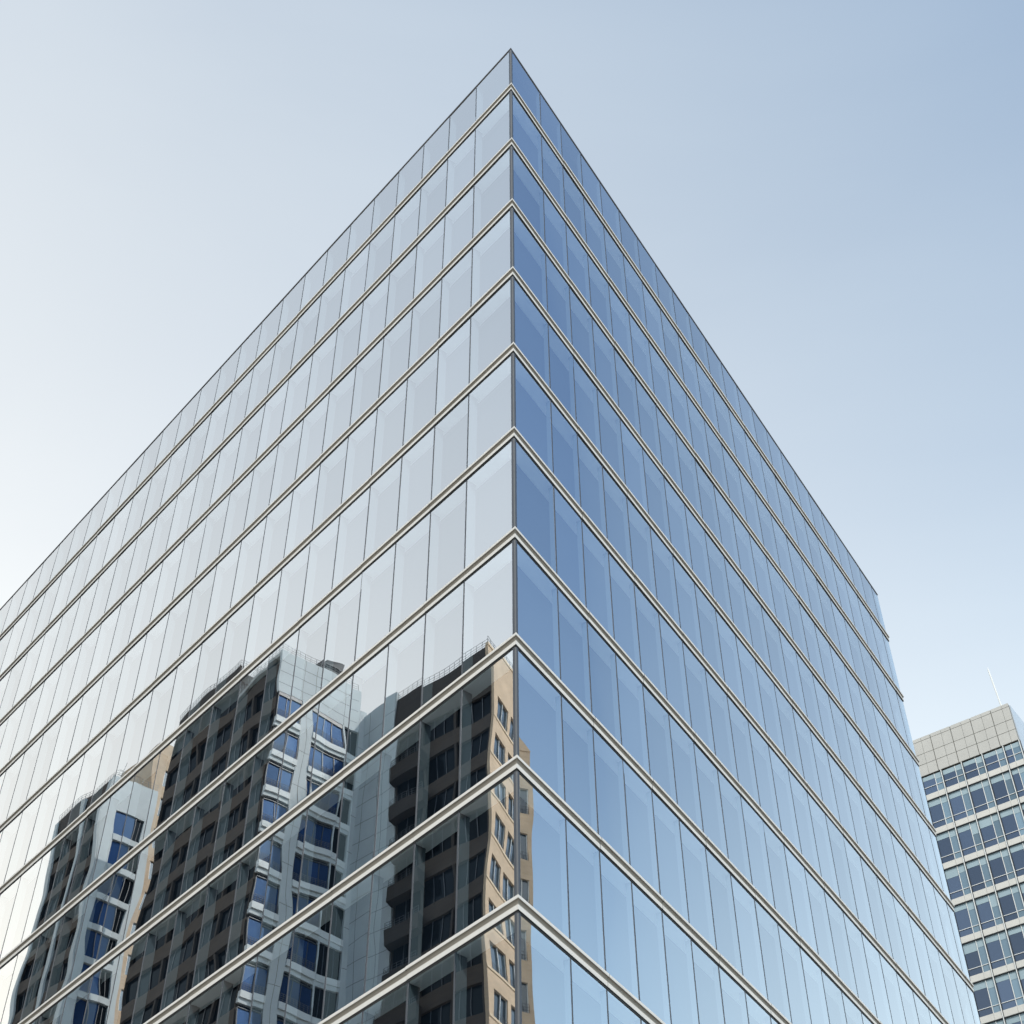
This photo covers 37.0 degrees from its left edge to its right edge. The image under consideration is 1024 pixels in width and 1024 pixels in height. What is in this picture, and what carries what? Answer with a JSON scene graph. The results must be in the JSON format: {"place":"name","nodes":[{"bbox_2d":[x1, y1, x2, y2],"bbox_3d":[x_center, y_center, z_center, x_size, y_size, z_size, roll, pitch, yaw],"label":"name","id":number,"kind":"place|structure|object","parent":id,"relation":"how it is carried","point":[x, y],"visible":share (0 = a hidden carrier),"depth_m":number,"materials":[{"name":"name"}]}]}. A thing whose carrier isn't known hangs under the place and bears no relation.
{"place":"outdoors","nodes":[
{"label":"outdoors","id":0,"kind":"place"},
{"bbox_2d":[0,48,979,1023],"bbox_3d":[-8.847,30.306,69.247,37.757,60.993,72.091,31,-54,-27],"label":"glass office building","id":1,"kind":"structure","parent":0,"point":[446,592],"depth_m":53.95,"materials":[{"name":"glass"}]},
{"bbox_2d":[0,0,1023,740],"label":"sky","id":2,"kind":"structure","parent":0,"point":[831,192],"materials":[{"name":"blue"}]},
{"bbox_2d":[913,703,1023,1023],"bbox_3d":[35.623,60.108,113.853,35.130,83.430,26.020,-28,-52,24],"label":"office block","id":3,"kind":"structure","parent":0,"point":[971,769],"depth_m":123.28,"materials":[{"name":"concrete"}]},
{"bbox_2d":[922,771,944,794],"bbox_3d":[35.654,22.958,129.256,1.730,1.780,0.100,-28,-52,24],"label":"window","id":4,"kind":"structure","parent":3,"relation":"in","point":[933,783],"depth_m":129.29,"materials":[{"name":"blue glass"}]},
{"bbox_2d":[928,795,952,827],"bbox_3d":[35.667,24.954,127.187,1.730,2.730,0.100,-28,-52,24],"label":"window","id":5,"kind":"structure","parent":3,"relation":"in","point":[941,815],"depth_m":127.23,"materials":[{"name":"blue glass"}]},
{"bbox_2d":[936,829,961,862],"bbox_3d":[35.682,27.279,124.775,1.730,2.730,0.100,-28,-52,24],"label":"window","id":6,"kind":"structure","parent":3,"relation":"in","point":[948,843],"depth_m":124.82,"materials":[{"name":"blue glass"}]},
{"bbox_2d":[943,764,964,786],"bbox_3d":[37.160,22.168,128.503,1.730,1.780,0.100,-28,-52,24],"label":"window","id":7,"kind":"structure","parent":3,"relation":"in","point":[953,775],"depth_m":128.53,"materials":[{"name":"blue glass"}]},
{"bbox_2d":[945,864,970,899],"bbox_3d":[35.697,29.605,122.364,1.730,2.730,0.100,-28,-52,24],"label":"window","id":8,"kind":"structure","parent":3,"relation":"in","point":[957,880],"depth_m":122.37,"materials":[{"name":"blue glass"}]},
{"bbox_2d":[948,787,973,820],"bbox_3d":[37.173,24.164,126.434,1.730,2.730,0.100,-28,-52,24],"label":"window","id":9,"kind":"structure","parent":3,"relation":"in","point":[960,800],"depth_m":126.44,"materials":[{"name":"blue glass"}]},
{"bbox_2d":[954,901,980,936],"bbox_3d":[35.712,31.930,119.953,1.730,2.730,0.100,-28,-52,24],"label":"window","id":10,"kind":"structure","parent":3,"relation":"in","point":[966,915],"depth_m":119.98,"materials":[{"name":"blue glass"}]},
{"bbox_2d":[957,821,983,855],"bbox_3d":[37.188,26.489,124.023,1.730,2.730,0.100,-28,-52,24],"label":"window","id":11,"kind":"structure","parent":3,"relation":"in","point":[969,835],"depth_m":124.03,"materials":[{"name":"blue glass"}]},
{"bbox_2d":[963,756,985,779],"bbox_3d":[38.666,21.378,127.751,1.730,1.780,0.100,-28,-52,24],"label":"window","id":12,"kind":"structure","parent":3,"relation":"in","point":[974,767],"depth_m":127.78,"materials":[{"name":"blue glass"}]},
{"bbox_2d":[962,938,990,976],"bbox_3d":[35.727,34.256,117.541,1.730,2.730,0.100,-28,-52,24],"label":"window","id":13,"kind":"structure","parent":3,"relation":"in","point":[975,953],"depth_m":117.57,"materials":[{"name":"blue glass"}]},
{"bbox_2d":[966,856,992,891],"bbox_3d":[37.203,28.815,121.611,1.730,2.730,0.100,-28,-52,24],"label":"window","id":14,"kind":"structure","parent":3,"relation":"in","point":[978,869],"depth_m":121.63,"materials":[{"name":"blue glass"}]},
{"bbox_2d":[969,779,995,812],"bbox_3d":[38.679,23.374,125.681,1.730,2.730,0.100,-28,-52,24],"label":"window","id":15,"kind":"structure","parent":3,"relation":"in","point":[982,796],"depth_m":125.71,"materials":[{"name":"blue glass"}]},
{"bbox_2d":[973,978,1000,1016],"bbox_3d":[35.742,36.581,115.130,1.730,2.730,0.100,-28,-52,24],"label":"window","id":16,"kind":"structure","parent":3,"relation":"in","point":[985,993],"depth_m":115.13,"materials":[{"name":"blue glass"}]},
{"bbox_2d":[975,893,1002,929],"bbox_3d":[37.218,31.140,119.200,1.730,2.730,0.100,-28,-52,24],"label":"window","id":17,"kind":"structure","parent":3,"relation":"in","point":[988,908],"depth_m":119.22,"materials":[{"name":"blue glass"}]},
{"bbox_2d":[978,813,1004,847],"bbox_3d":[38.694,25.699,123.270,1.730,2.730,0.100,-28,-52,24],"label":"window","id":18,"kind":"structure","parent":3,"relation":"in","point":[990,826],"depth_m":123.30,"materials":[{"name":"blue glass"}]},
{"bbox_2d":[988,669,1000,705],"bbox_3d":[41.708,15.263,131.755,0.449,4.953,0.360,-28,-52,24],"label":"mast","id":19,"kind":"object","parent":3,"relation":"on","point":[994,687],"visible":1,"depth_m":131.86,"materials":[{"name":"white metal"}]},
{"bbox_2d":[984,748,1006,771],"bbox_3d":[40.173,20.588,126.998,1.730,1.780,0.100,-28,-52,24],"label":"window","id":20,"kind":"structure","parent":3,"relation":"in","point":[995,759],"depth_m":127.03,"materials":[{"name":"blue glass"}]},
{"bbox_2d":[989,1019,1003,1023],"bbox_3d":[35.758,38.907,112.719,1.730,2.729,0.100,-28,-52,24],"label":"window","id":21,"kind":"structure","parent":3,"relation":"in","point":[1000,1021],"depth_m":113.43,"materials":[{"name":"blue glass"}]},
{"bbox_2d":[985,931,1013,968],"bbox_3d":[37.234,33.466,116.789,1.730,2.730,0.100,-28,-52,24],"label":"window","id":22,"kind":"structure","parent":3,"relation":"in","point":[1000,954],"depth_m":116.83,"materials":[{"name":"blue glass"}]},
{"bbox_2d":[987,848,1015,884],"bbox_3d":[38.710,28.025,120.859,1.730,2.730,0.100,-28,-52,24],"label":"window","id":23,"kind":"structure","parent":3,"relation":"in","point":[1001,866],"depth_m":120.89,"materials":[{"name":"blue glass"}]},
{"bbox_2d":[990,771,1016,804],"bbox_3d":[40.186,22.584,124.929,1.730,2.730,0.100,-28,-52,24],"label":"window","id":24,"kind":"structure","parent":3,"relation":"in","point":[1003,787],"depth_m":124.96,"materials":[{"name":"blue glass"}]},
{"bbox_2d":[995,971,1023,1009],"bbox_3d":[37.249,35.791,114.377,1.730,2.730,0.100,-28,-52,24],"label":"window","id":25,"kind":"structure","parent":3,"relation":"in","point":[1009,989],"depth_m":114.40,"materials":[{"name":"blue glass"}]},
{"bbox_2d":[997,885,1023,921],"bbox_3d":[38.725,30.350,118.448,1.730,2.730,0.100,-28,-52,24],"label":"window","id":26,"kind":"structure","parent":3,"relation":"in","point":[1010,898],"depth_m":118.49,"materials":[{"name":"blue glass"}]},
{"bbox_2d":[1000,805,1023,839],"bbox_3d":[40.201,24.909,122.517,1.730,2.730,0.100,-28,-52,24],"label":"window","id":27,"kind":"structure","parent":3,"relation":"in","point":[1012,818],"depth_m":122.55,"materials":[{"name":"blue glass"}]},
{"bbox_2d":[1004,741,1023,763],"bbox_3d":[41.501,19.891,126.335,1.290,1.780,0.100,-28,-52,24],"label":"window","id":28,"kind":"structure","parent":3,"relation":"in","point":[1013,751],"depth_m":126.35,"materials":[{"name":"blue glass"}]},
{"bbox_2d":[1005,1013,1023,1023],"bbox_3d":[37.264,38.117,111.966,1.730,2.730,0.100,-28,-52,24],"label":"window","id":29,"kind":"structure","parent":3,"relation":"in","point":[1017,1019],"depth_m":112.74,"materials":[{"name":"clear glass"}]},
{"bbox_2d":[1008,925,1023,961],"bbox_3d":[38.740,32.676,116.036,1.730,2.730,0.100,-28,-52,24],"label":"window","id":30,"kind":"structure","parent":3,"relation":"in","point":[1016,935],"depth_m":116.34,"materials":[{"name":"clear glass"}]},
{"bbox_2d":[1010,843,1023,876],"bbox_3d":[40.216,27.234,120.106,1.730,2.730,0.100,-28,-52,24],"label":"window","id":31,"kind":"structure","parent":3,"relation":"in","point":[1017,851],"depth_m":120.48,"materials":[{"name":"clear glass"}]},
{"bbox_2d":[1011,766,1023,796],"bbox_3d":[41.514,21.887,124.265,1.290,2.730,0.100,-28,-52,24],"label":"window","id":32,"kind":"structure","parent":3,"relation":"in","point":[1018,773],"depth_m":124.58,"materials":[{"name":"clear glass"}]},
{"bbox_2d":[1018,968,1023,989],"bbox_3d":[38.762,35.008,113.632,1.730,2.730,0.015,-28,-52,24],"label":"window","id":33,"kind":"structure","parent":3,"relation":"in","point":[1021,971],"depth_m":114.50,"materials":[{"name":"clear glass"}]},
{"bbox_2d":[1020,883,1023,897],"bbox_3d":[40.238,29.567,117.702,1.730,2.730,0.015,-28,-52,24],"label":"window","id":34,"kind":"structure","parent":3,"relation":"in","point":[1021,885],"depth_m":118.67,"materials":[{"name":"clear glass"}]}
]}

